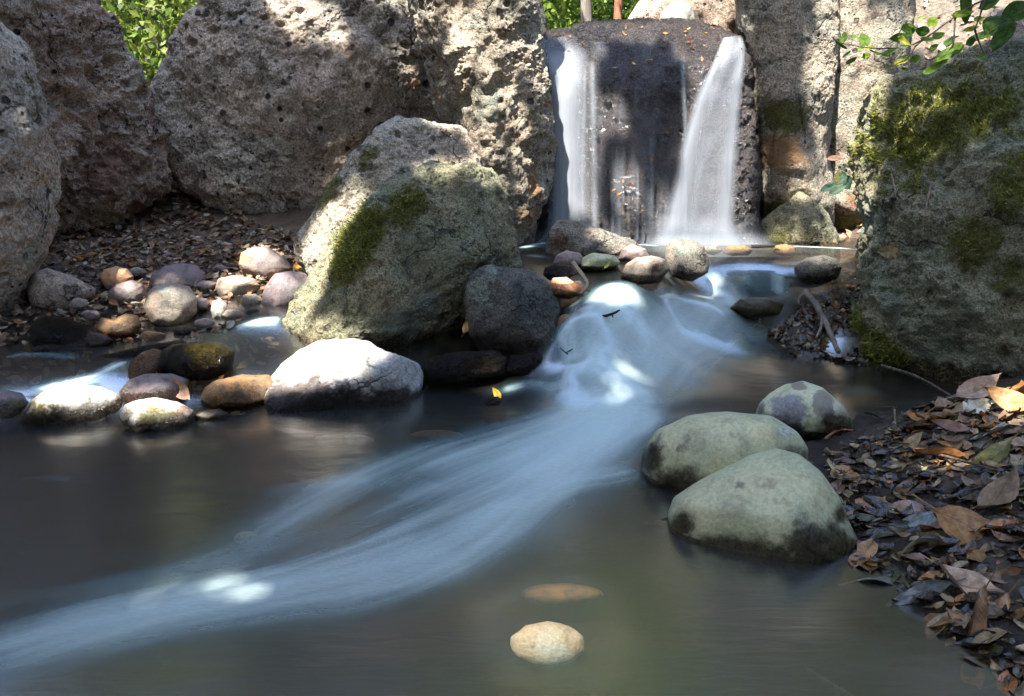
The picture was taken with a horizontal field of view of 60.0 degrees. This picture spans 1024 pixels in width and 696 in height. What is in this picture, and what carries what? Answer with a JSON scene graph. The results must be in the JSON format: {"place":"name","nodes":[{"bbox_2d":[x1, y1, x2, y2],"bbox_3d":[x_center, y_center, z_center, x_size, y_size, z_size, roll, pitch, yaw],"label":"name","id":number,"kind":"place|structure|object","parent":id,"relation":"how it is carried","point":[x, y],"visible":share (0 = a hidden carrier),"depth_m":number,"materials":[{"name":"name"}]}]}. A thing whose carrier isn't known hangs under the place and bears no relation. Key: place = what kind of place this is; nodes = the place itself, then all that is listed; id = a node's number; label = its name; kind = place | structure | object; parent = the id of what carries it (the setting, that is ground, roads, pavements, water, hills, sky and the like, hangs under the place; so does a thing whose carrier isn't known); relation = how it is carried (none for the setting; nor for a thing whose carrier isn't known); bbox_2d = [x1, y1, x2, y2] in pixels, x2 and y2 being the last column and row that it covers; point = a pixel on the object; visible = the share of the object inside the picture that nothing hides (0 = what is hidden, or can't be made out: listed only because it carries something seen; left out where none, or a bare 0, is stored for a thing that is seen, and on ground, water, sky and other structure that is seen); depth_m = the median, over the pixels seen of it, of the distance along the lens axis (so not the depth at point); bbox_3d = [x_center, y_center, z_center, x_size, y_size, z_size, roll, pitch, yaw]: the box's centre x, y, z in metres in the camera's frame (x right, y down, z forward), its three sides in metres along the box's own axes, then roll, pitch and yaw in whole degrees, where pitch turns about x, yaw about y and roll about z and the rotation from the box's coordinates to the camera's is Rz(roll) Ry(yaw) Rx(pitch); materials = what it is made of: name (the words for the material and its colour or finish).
{"place":"outdoors","nodes":[
{"label":"outdoors","id":0,"kind":"place"},
{"bbox_2d":[27,268,95,309],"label":"stone","id":1,"kind":"object","parent":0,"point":[47,288],"visible":0.79,"depth_m":3.29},
{"bbox_2d":[144,283,196,329],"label":"stone","id":2,"kind":"object","parent":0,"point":[169,306],"visible":0.98,"depth_m":3.13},
{"bbox_2d":[0,243,848,658],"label":"water","id":3,"kind":"structure","parent":0,"point":[628,359],"depth_m":2.02,"materials":[{"name":"liquid"}]},
{"bbox_2d":[32,344,64,354],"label":"stone","id":4,"kind":"object","parent":3,"relation":"on","point":[49,349],"visible":1,"depth_m":2.90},
{"bbox_2d":[81,310,99,319],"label":"stone","id":5,"kind":"object","parent":3,"relation":"on","point":[90,314],"visible":1,"depth_m":3.15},
{"bbox_2d":[84,330,114,347],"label":"stone","id":6,"kind":"object","parent":3,"relation":"on","point":[92,339],"visible":1,"depth_m":2.96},
{"bbox_2d":[97,314,141,339],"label":"stone","id":7,"kind":"object","parent":3,"relation":"on","point":[125,326],"visible":0.76,"depth_m":3.03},
{"bbox_2d":[81,340,185,371],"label":"stone","id":8,"kind":"object","parent":3,"relation":"on","point":[110,359],"visible":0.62,"depth_m":2.83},
{"bbox_2d":[126,349,165,381],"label":"stone","id":9,"kind":"object","parent":3,"relation":"on","point":[145,362],"visible":0.51,"depth_m":2.68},
{"bbox_2d":[119,398,193,438],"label":"stone","id":10,"kind":"object","parent":3,"relation":"on","point":[153,418],"visible":1,"depth_m":2.41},
{"bbox_2d":[119,373,193,407],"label":"stone","id":11,"kind":"object","parent":3,"relation":"on","point":[145,386],"visible":0.59,"depth_m":2.58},
{"bbox_2d":[156,372,189,399],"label":"leaf","id":12,"kind":"object","parent":11,"relation":"on","point":[183,393],"visible":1,"depth_m":2.60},
{"bbox_2d":[159,341,234,380],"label":"stone","id":13,"kind":"object","parent":3,"relation":"on","point":[200,361],"visible":0.93,"depth_m":2.68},
{"bbox_2d":[195,409,228,422],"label":"stone","id":14,"kind":"object","parent":3,"relation":"on","point":[214,415],"visible":1,"depth_m":2.50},
{"bbox_2d":[210,299,226,320],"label":"stone","id":15,"kind":"object","parent":3,"relation":"on","point":[218,308],"visible":0.94,"depth_m":3.18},
{"bbox_2d":[222,309,243,319],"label":"stone","id":16,"kind":"object","parent":3,"relation":"on","point":[233,314],"visible":1,"depth_m":3.17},
{"bbox_2d":[200,374,272,411],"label":"stone","id":17,"kind":"object","parent":3,"relation":"in","point":[244,392],"visible":0.92,"depth_m":2.58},
{"bbox_2d":[234,531,258,544],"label":"stone","id":18,"kind":"object","parent":3,"relation":"on","point":[246,538],"visible":1,"depth_m":1.86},
{"bbox_2d":[421,349,507,384],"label":"stone","id":19,"kind":"object","parent":3,"relation":"on","point":[456,368],"visible":1,"depth_m":2.75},
{"bbox_2d":[483,396,502,406],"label":"stone","id":20,"kind":"object","parent":3,"relation":"on","point":[492,401],"visible":1,"depth_m":2.50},
{"bbox_2d":[505,351,552,378],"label":"stone","id":21,"kind":"object","parent":3,"relation":"on","point":[529,365],"visible":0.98,"depth_m":2.78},
{"bbox_2d":[548,51,575,236],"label":"waterfall","id":22,"kind":"structure","parent":3,"relation":"on","point":[564,162],"depth_m":4.06,"materials":[{"name":"liquid"}]},
{"bbox_2d":[551,277,584,299],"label":"stone","id":23,"kind":"object","parent":3,"relation":"on","point":[564,288],"visible":0.91,"depth_m":2.98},
{"bbox_2d":[553,250,582,268],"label":"stone","id":24,"kind":"object","parent":3,"relation":"on","point":[567,257],"visible":0.57,"depth_m":3.38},
{"bbox_2d":[571,261,588,294],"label":"twig","id":25,"kind":"object","parent":3,"relation":"on","point":[578,269],"visible":1,"depth_m":3.05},
{"bbox_2d":[581,253,619,272],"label":"stone","id":26,"kind":"object","parent":3,"relation":"on","point":[595,262],"visible":0.98,"depth_m":3.31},
{"bbox_2d":[619,244,648,261],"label":"stone","id":27,"kind":"object","parent":3,"relation":"on","point":[629,253],"visible":0.81,"depth_m":3.46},
{"bbox_2d":[621,256,669,285],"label":"stone","id":28,"kind":"object","parent":3,"relation":"on","point":[644,270],"visible":1,"depth_m":3.07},
{"bbox_2d":[665,239,708,281],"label":"stone","id":29,"kind":"object","parent":3,"relation":"on","point":[687,259],"visible":0.98,"depth_m":3.15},
{"bbox_2d":[657,35,741,251],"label":"waterfall","id":30,"kind":"structure","parent":3,"relation":"on","point":[673,226],"depth_m":4.04,"materials":[{"name":"liquid"}]},
{"bbox_2d":[668,233,750,256],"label":"waterfall","id":31,"kind":"structure","parent":3,"relation":"on","point":[722,241],"depth_m":4.07,"materials":[{"name":"liquid"}]},
{"bbox_2d":[723,245,752,255],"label":"stone","id":32,"kind":"object","parent":3,"relation":"on","point":[740,250],"visible":1,"depth_m":3.69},
{"bbox_2d":[730,298,783,318],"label":"stone","id":33,"kind":"object","parent":3,"relation":"on","point":[750,308],"visible":1,"depth_m":3.15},
{"bbox_2d":[667,448,857,576],"bbox_3d":[0.503,0.352,1.797,0.373,0.294,0.332,0,13,0],"label":"stone","id":34,"kind":"object","parent":3,"relation":"in","point":[776,512],"visible":0.81,"depth_m":1.69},
{"bbox_2d":[734,276,792,296],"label":"stone","id":35,"kind":"object","parent":3,"relation":"on","point":[756,286],"visible":0.99,"depth_m":3.33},
{"bbox_2d":[772,244,795,256],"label":"stone","id":36,"kind":"object","parent":3,"relation":"on","point":[784,250],"visible":1,"depth_m":3.67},
{"bbox_2d":[755,381,852,438],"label":"stone","id":37,"kind":"object","parent":3,"relation":"on","point":[805,410],"visible":0.74,"depth_m":2.36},
{"bbox_2d":[791,255,841,287],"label":"stone","id":38,"kind":"object","parent":3,"relation":"on","point":[814,271],"visible":1,"depth_m":3.30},
{"bbox_2d":[883,577,965,606],"bbox_3d":[0.705,0.415,1.498,0.166,0.047,0.020,-2,13,-9],"label":"leaf","id":39,"kind":"object","parent":3,"relation":"on","point":[909,595],"visible":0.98,"depth_m":1.49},
{"bbox_2d":[968,565,998,634],"bbox_3d":[0.725,0.429,1.391,0.041,0.148,0.143,9,16,35],"label":"leaf","id":40,"kind":"object","parent":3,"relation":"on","point":[978,619],"visible":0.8,"depth_m":1.38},
{"bbox_2d":[0,0,1023,695],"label":"ground","id":41,"kind":"structure","parent":0,"point":[116,512],"depth_m":1.91,"materials":[{"name":"soil"}]},
{"bbox_2d":[0,390,29,434],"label":"stone","id":42,"kind":"object","parent":41,"relation":"on","point":[13,404],"visible":0.78,"depth_m":2.54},
{"bbox_2d":[0,20,61,312],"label":"boulder","id":43,"kind":"object","parent":41,"relation":"on","point":[30,181],"visible":0.91,"depth_m":3.15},
{"bbox_2d":[29,315,89,351],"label":"stone","id":44,"kind":"object","parent":41,"relation":"on","point":[67,334],"visible":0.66,"depth_m":3.00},
{"bbox_2d":[18,382,123,440],"bbox_3d":[-1.279,0.187,2.594,0.300,0.186,0.261,0,13,0],"label":"stone","id":45,"kind":"object","parent":41,"relation":"on","point":[72,411],"visible":0.95,"depth_m":2.50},
{"bbox_2d":[70,298,88,308],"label":"stone","id":46,"kind":"object","parent":41,"relation":"on","point":[78,303],"visible":1,"depth_m":3.25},
{"bbox_2d":[0,0,172,232],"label":"boulder","id":47,"kind":"object","parent":41,"relation":"on","point":[109,133],"visible":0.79,"depth_m":4.12,"materials":[{"name":"stone"}]},
{"bbox_2d":[100,266,133,289],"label":"stone","id":48,"kind":"object","parent":41,"relation":"on","point":[111,277],"visible":0.69,"depth_m":3.48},
{"bbox_2d":[108,280,146,303],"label":"stone","id":49,"kind":"object","parent":41,"relation":"on","point":[129,291],"visible":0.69,"depth_m":3.34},
{"bbox_2d":[100,0,197,86],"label":"leafy tree","id":50,"kind":"object","parent":41,"relation":"on","point":[144,31],"visible":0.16,"depth_m":6.53,"materials":[{"name":"green plant"}]},
{"bbox_2d":[0,189,302,416],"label":"leaf litter","id":51,"kind":"object","parent":41,"relation":"on","point":[166,256],"visible":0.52,"depth_m":3.75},
{"bbox_2d":[139,331,164,342],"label":"stone","id":52,"kind":"object","parent":41,"relation":"on","point":[154,336],"visible":0.93,"depth_m":3.02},
{"bbox_2d":[148,263,205,287],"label":"stone","id":53,"kind":"object","parent":41,"relation":"on","point":[186,274],"visible":0.59,"depth_m":3.46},
{"bbox_2d":[173,326,196,335],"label":"stone","id":54,"kind":"object","parent":41,"relation":"on","point":[182,330],"visible":0.97,"depth_m":3.06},
{"bbox_2d":[195,318,214,328],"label":"stone","id":55,"kind":"object","parent":41,"relation":"on","point":[202,323],"visible":0.89,"depth_m":3.12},
{"bbox_2d":[197,281,215,289],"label":"stone","id":56,"kind":"object","parent":41,"relation":"on","point":[203,285],"visible":0.86,"depth_m":3.45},
{"bbox_2d":[215,275,259,295],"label":"stone","id":57,"kind":"object","parent":41,"relation":"on","point":[236,284],"visible":0.71,"depth_m":3.40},
{"bbox_2d":[240,294,261,309],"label":"stone","id":58,"kind":"object","parent":41,"relation":"on","point":[249,301],"visible":0.88,"depth_m":3.30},
{"bbox_2d":[239,247,292,278],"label":"stone","id":59,"kind":"object","parent":41,"relation":"on","point":[264,262],"visible":0.72,"depth_m":3.56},
{"bbox_2d":[261,271,307,312],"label":"stone","id":60,"kind":"object","parent":41,"relation":"on","point":[280,290],"visible":0.63,"depth_m":3.26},
{"bbox_2d":[150,0,443,213],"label":"boulder","id":61,"kind":"object","parent":41,"relation":"on","point":[273,106],"visible":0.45,"depth_m":4.33,"materials":[{"name":"stone"}]},
{"bbox_2d":[264,338,422,434],"bbox_3d":[-0.513,0.128,2.726,0.482,0.288,0.303,-4,13,-15],"label":"rock","id":62,"kind":"object","parent":41,"relation":"on","point":[335,386],"visible":0.99,"depth_m":2.61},
{"bbox_2d":[313,434,373,446],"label":"stone","id":63,"kind":"object","parent":41,"relation":"on","point":[342,440],"visible":1,"depth_m":2.46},
{"bbox_2d":[293,115,484,274],"bbox_3d":[-0.472,-0.592,3.608,0.843,0.685,0.657,0,13,0],"label":"boulder","id":64,"kind":"object","parent":41,"relation":"on","point":[386,152],"visible":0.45,"depth_m":3.41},
{"bbox_2d":[277,160,521,359],"bbox_3d":[-0.405,-0.277,3.192,0.885,0.784,0.696,0,13,0],"label":"boulder","id":65,"kind":"object","parent":41,"relation":"on","point":[402,258],"visible":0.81,"depth_m":2.95,"materials":[{"name":"grey stone"}]},
{"bbox_2d":[410,430,462,441],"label":"stone","id":66,"kind":"object","parent":41,"relation":"on","point":[436,435],"visible":1,"depth_m":2.50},
{"bbox_2d":[407,0,557,249],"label":"boulder","id":67,"kind":"object","parent":41,"relation":"on","point":[491,70],"visible":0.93,"depth_m":3.76,"materials":[{"name":"stone"}]},
{"bbox_2d":[463,264,560,358],"bbox_3d":[0.000,-0.113,3.031,0.338,0.354,0.366,0,13,0],"label":"boulder","id":68,"kind":"object","parent":41,"relation":"on","point":[509,312],"visible":0.86,"depth_m":2.90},
{"bbox_2d":[510,621,583,666],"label":"stone","id":69,"kind":"object","parent":41,"relation":"on","point":[548,644],"visible":1,"depth_m":1.48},
{"bbox_2d":[543,263,577,279],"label":"stone","id":70,"kind":"object","parent":41,"relation":"on","point":[556,270],"visible":0.8,"depth_m":3.17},
{"bbox_2d":[522,583,603,605],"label":"stone","id":71,"kind":"object","parent":41,"relation":"on","point":[562,594],"visible":1,"depth_m":1.60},
{"bbox_2d":[553,496,574,509],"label":"stone","id":72,"kind":"object","parent":41,"relation":"on","point":[567,503],"visible":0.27,"depth_m":2.07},
{"bbox_2d":[581,0,591,22],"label":"pale tree","id":73,"kind":"object","parent":41,"relation":"on","point":[586,10],"visible":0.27,"depth_m":6.45,"materials":[{"name":"beige plant"}]},
{"bbox_2d":[541,0,638,29],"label":"leafy tree","id":74,"kind":"object","parent":41,"relation":"on","point":[598,15],"visible":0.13,"depth_m":6.88,"materials":[{"name":"green plant"}]},
{"bbox_2d":[541,0,639,26],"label":"leafy tree","id":75,"kind":"object","parent":41,"relation":"on","point":[623,6],"visible":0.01,"depth_m":8.66,"materials":[{"name":"green plant"}]},
{"bbox_2d":[545,220,640,264],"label":"rock","id":76,"kind":"object","parent":41,"relation":"on","point":[583,239],"visible":0.54,"depth_m":3.68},
{"bbox_2d":[614,0,622,18],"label":"red tree","id":77,"kind":"object","parent":41,"relation":"on","point":[618,4],"visible":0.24,"depth_m":6.24,"materials":[{"name":"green plant"}]},
{"bbox_2d":[615,476,639,492],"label":"stone","id":78,"kind":"object","parent":41,"relation":"on","point":[628,484],"visible":1,"depth_m":2.08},
{"bbox_2d":[535,17,761,276],"bbox_3d":[0.631,-0.983,4.528,1.254,1.331,1.042,0,13,0],"label":"waterfall rock","id":79,"kind":"object","parent":41,"relation":"on","point":[627,113],"visible":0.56,"depth_m":4.07,"materials":[{"name":"stone"}]},
{"bbox_2d":[536,0,547,33],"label":"boulder","id":80,"kind":"object","parent":79,"relation":"on","point":[543,27],"visible":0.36,"depth_m":4.65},
{"bbox_2d":[628,0,736,34],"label":"boulder","id":81,"kind":"object","parent":41,"relation":"on","point":[720,13],"visible":0.24,"depth_m":5.09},
{"bbox_2d":[659,1,694,18],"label":"rock","id":82,"kind":"object","parent":81,"relation":"on","point":[681,9],"visible":0.52,"depth_m":4.87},
{"bbox_2d":[640,412,807,496],"bbox_3d":[0.497,0.266,2.098,0.390,0.251,0.314,0,13,0],"label":"stone","id":83,"kind":"object","parent":41,"relation":"on","point":[680,455],"visible":0.59,"depth_m":1.98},
{"bbox_2d":[734,0,747,50],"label":"boulder","id":84,"kind":"object","parent":41,"relation":"on","point":[739,30],"visible":0.23,"depth_m":4.99,"materials":[{"name":"black stone"}]},
{"bbox_2d":[736,0,840,235],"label":"boulder","id":85,"kind":"object","parent":41,"relation":"on","point":[793,49],"visible":0.8,"depth_m":4.04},
{"bbox_2d":[759,191,840,264],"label":"boulder","id":86,"kind":"object","parent":41,"relation":"on","point":[800,216],"visible":0.88,"depth_m":4.11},
{"bbox_2d":[766,283,869,369],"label":"leaf litter","id":87,"kind":"object","parent":41,"relation":"on","point":[792,339],"visible":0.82,"depth_m":3.14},
{"bbox_2d":[797,288,840,353],"bbox_3d":[1.071,-0.099,3.106,0.072,0.177,0.310,-1,13,-6],"label":"stick","id":88,"kind":"object","parent":41,"relation":"on","point":[812,300],"visible":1,"depth_m":3.11,"materials":[{"name":"wood"}]},
{"bbox_2d":[805,668,853,695],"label":"twig","id":89,"kind":"object","parent":41,"relation":"on","point":[829,683],"visible":1,"depth_m":1.36,"materials":[{"name":"wood"}]},
{"bbox_2d":[838,576,898,585],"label":"leaf","id":90,"kind":"object","parent":41,"relation":"on","point":[884,579],"visible":0.68,"depth_m":1.57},
{"bbox_2d":[830,0,915,229],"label":"boulder","id":91,"kind":"object","parent":41,"relation":"on","point":[879,23],"visible":0.23,"depth_m":4.12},
{"bbox_2d":[886,500,927,513],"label":"leaf","id":92,"kind":"object","parent":41,"relation":"on","point":[901,505],"visible":0.3,"depth_m":1.86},
{"bbox_2d":[881,364,950,395],"bbox_3d":[1.278,0.098,2.793,0.040,0.061,0.235,-10,17,-38],"label":"root","id":93,"kind":"object","parent":41,"relation":"on","point":[910,374],"visible":0.95,"depth_m":2.81,"materials":[{"name":"brown plant"}]},
{"bbox_2d":[822,397,1023,695],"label":"leaf litter","id":94,"kind":"object","parent":41,"relation":"on","point":[864,555],"visible":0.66,"depth_m":1.72,"materials":[{"name":"plant"}]},
{"bbox_2d":[903,431,922,447],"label":"leaf","id":95,"kind":"object","parent":94,"relation":"on","point":[913,441],"visible":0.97,"depth_m":2.14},
{"bbox_2d":[897,538,940,558],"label":"leaf","id":96,"kind":"object","parent":94,"relation":"on","point":[908,548],"visible":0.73,"depth_m":1.65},
{"bbox_2d":[902,511,936,529],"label":"leaf","id":97,"kind":"object","parent":94,"relation":"on","point":[923,518],"visible":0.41,"depth_m":1.76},
{"bbox_2d":[899,443,968,458],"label":"leaf","id":98,"kind":"object","parent":94,"relation":"on","point":[952,452],"visible":0.91,"depth_m":2.02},
{"bbox_2d":[913,494,989,541],"bbox_3d":[0.855,0.328,1.682,0.180,0.066,0.070,6,14,25],"label":"leaf","id":99,"kind":"object","parent":94,"relation":"on","point":[962,523],"visible":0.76,"depth_m":1.69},
{"bbox_2d":[973,428,1023,462],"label":"leaf","id":100,"kind":"object","parent":94,"relation":"on","point":[998,452],"visible":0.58,"depth_m":1.95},
{"bbox_2d":[994,584,1016,608],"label":"leaf","id":101,"kind":"object","parent":94,"relation":"on","point":[1003,600],"visible":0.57,"depth_m":1.42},
{"bbox_2d":[838,0,1023,256],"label":"leaf litter","id":102,"kind":"object","parent":41,"relation":"on","point":[941,47],"visible":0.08,"depth_m":4.55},
{"bbox_2d":[846,34,1023,387],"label":"boulder","id":103,"kind":"object","parent":41,"relation":"on","point":[952,129],"visible":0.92,"depth_m":2.84,"materials":[{"name":"grey stone"}]},
{"bbox_2d":[820,155,852,194],"bbox_3d":[1.242,-0.670,3.397,0.120,0.162,0.306,7,14,27],"label":"sprig","id":104,"kind":"object","parent":103,"relation":"on","point":[834,188],"visible":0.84,"depth_m":3.40,"materials":[{"name":"green plant"}]},
{"bbox_2d":[878,245,904,258],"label":"leaf","id":105,"kind":"object","parent":103,"relation":"attached to","point":[888,251],"visible":1,"depth_m":2.89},
{"bbox_2d":[833,0,1023,74],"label":"leafy branch","id":106,"kind":"object","parent":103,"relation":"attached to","point":[1001,29],"visible":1,"depth_m":2.79,"materials":[{"name":"green plant"}]},
{"bbox_2d":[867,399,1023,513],"bbox_3d":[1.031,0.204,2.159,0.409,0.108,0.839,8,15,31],"label":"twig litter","id":107,"kind":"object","parent":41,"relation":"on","point":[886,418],"visible":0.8,"depth_m":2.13,"materials":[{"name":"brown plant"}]},
{"bbox_2d":[918,414,972,431],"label":"leaf","id":108,"kind":"object","parent":41,"relation":"on","point":[952,425],"visible":1,"depth_m":2.13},
{"bbox_2d":[926,454,997,470],"bbox_3d":[0.992,0.253,1.979,0.016,0.040,0.218,-4,13,-16],"label":"twig","id":109,"kind":"object","parent":41,"relation":"on","point":[963,461],"visible":0.84,"depth_m":1.95,"materials":[{"name":"wood"}]},
{"bbox_2d":[919,552,1005,593],"bbox_3d":[0.762,0.389,1.500,0.058,0.061,0.131,-10,16,-38],"label":"leaf","id":110,"kind":"object","parent":41,"relation":"on","point":[973,581],"visible":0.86,"depth_m":1.51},
{"bbox_2d":[905,380,1023,450],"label":"leaf litter","id":111,"kind":"object","parent":41,"relation":"on","point":[942,403],"visible":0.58,"depth_m":2.21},
{"bbox_2d":[945,373,1000,398],"bbox_3d":[1.231,0.099,2.373,0.167,0.065,0.062,0,13,0],"label":"leaf","id":112,"kind":"object","parent":111,"relation":"on","point":[968,389],"visible":0.95,"depth_m":2.38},
{"bbox_2d":[959,398,990,413],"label":"leaf","id":113,"kind":"object","parent":111,"relation":"on","point":[982,404],"visible":0.99,"depth_m":2.26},
{"bbox_2d":[969,380,1023,411],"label":"leaf","id":114,"kind":"object","parent":111,"relation":"on","point":[1007,399],"visible":0.98,"depth_m":2.25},
{"bbox_2d":[970,465,1019,509],"bbox_3d":[0.969,0.284,1.772,0.068,0.074,0.162,12,18,42],"label":"leaf","id":115,"kind":"object","parent":41,"relation":"on","point":[1004,489],"visible":0.96,"depth_m":1.79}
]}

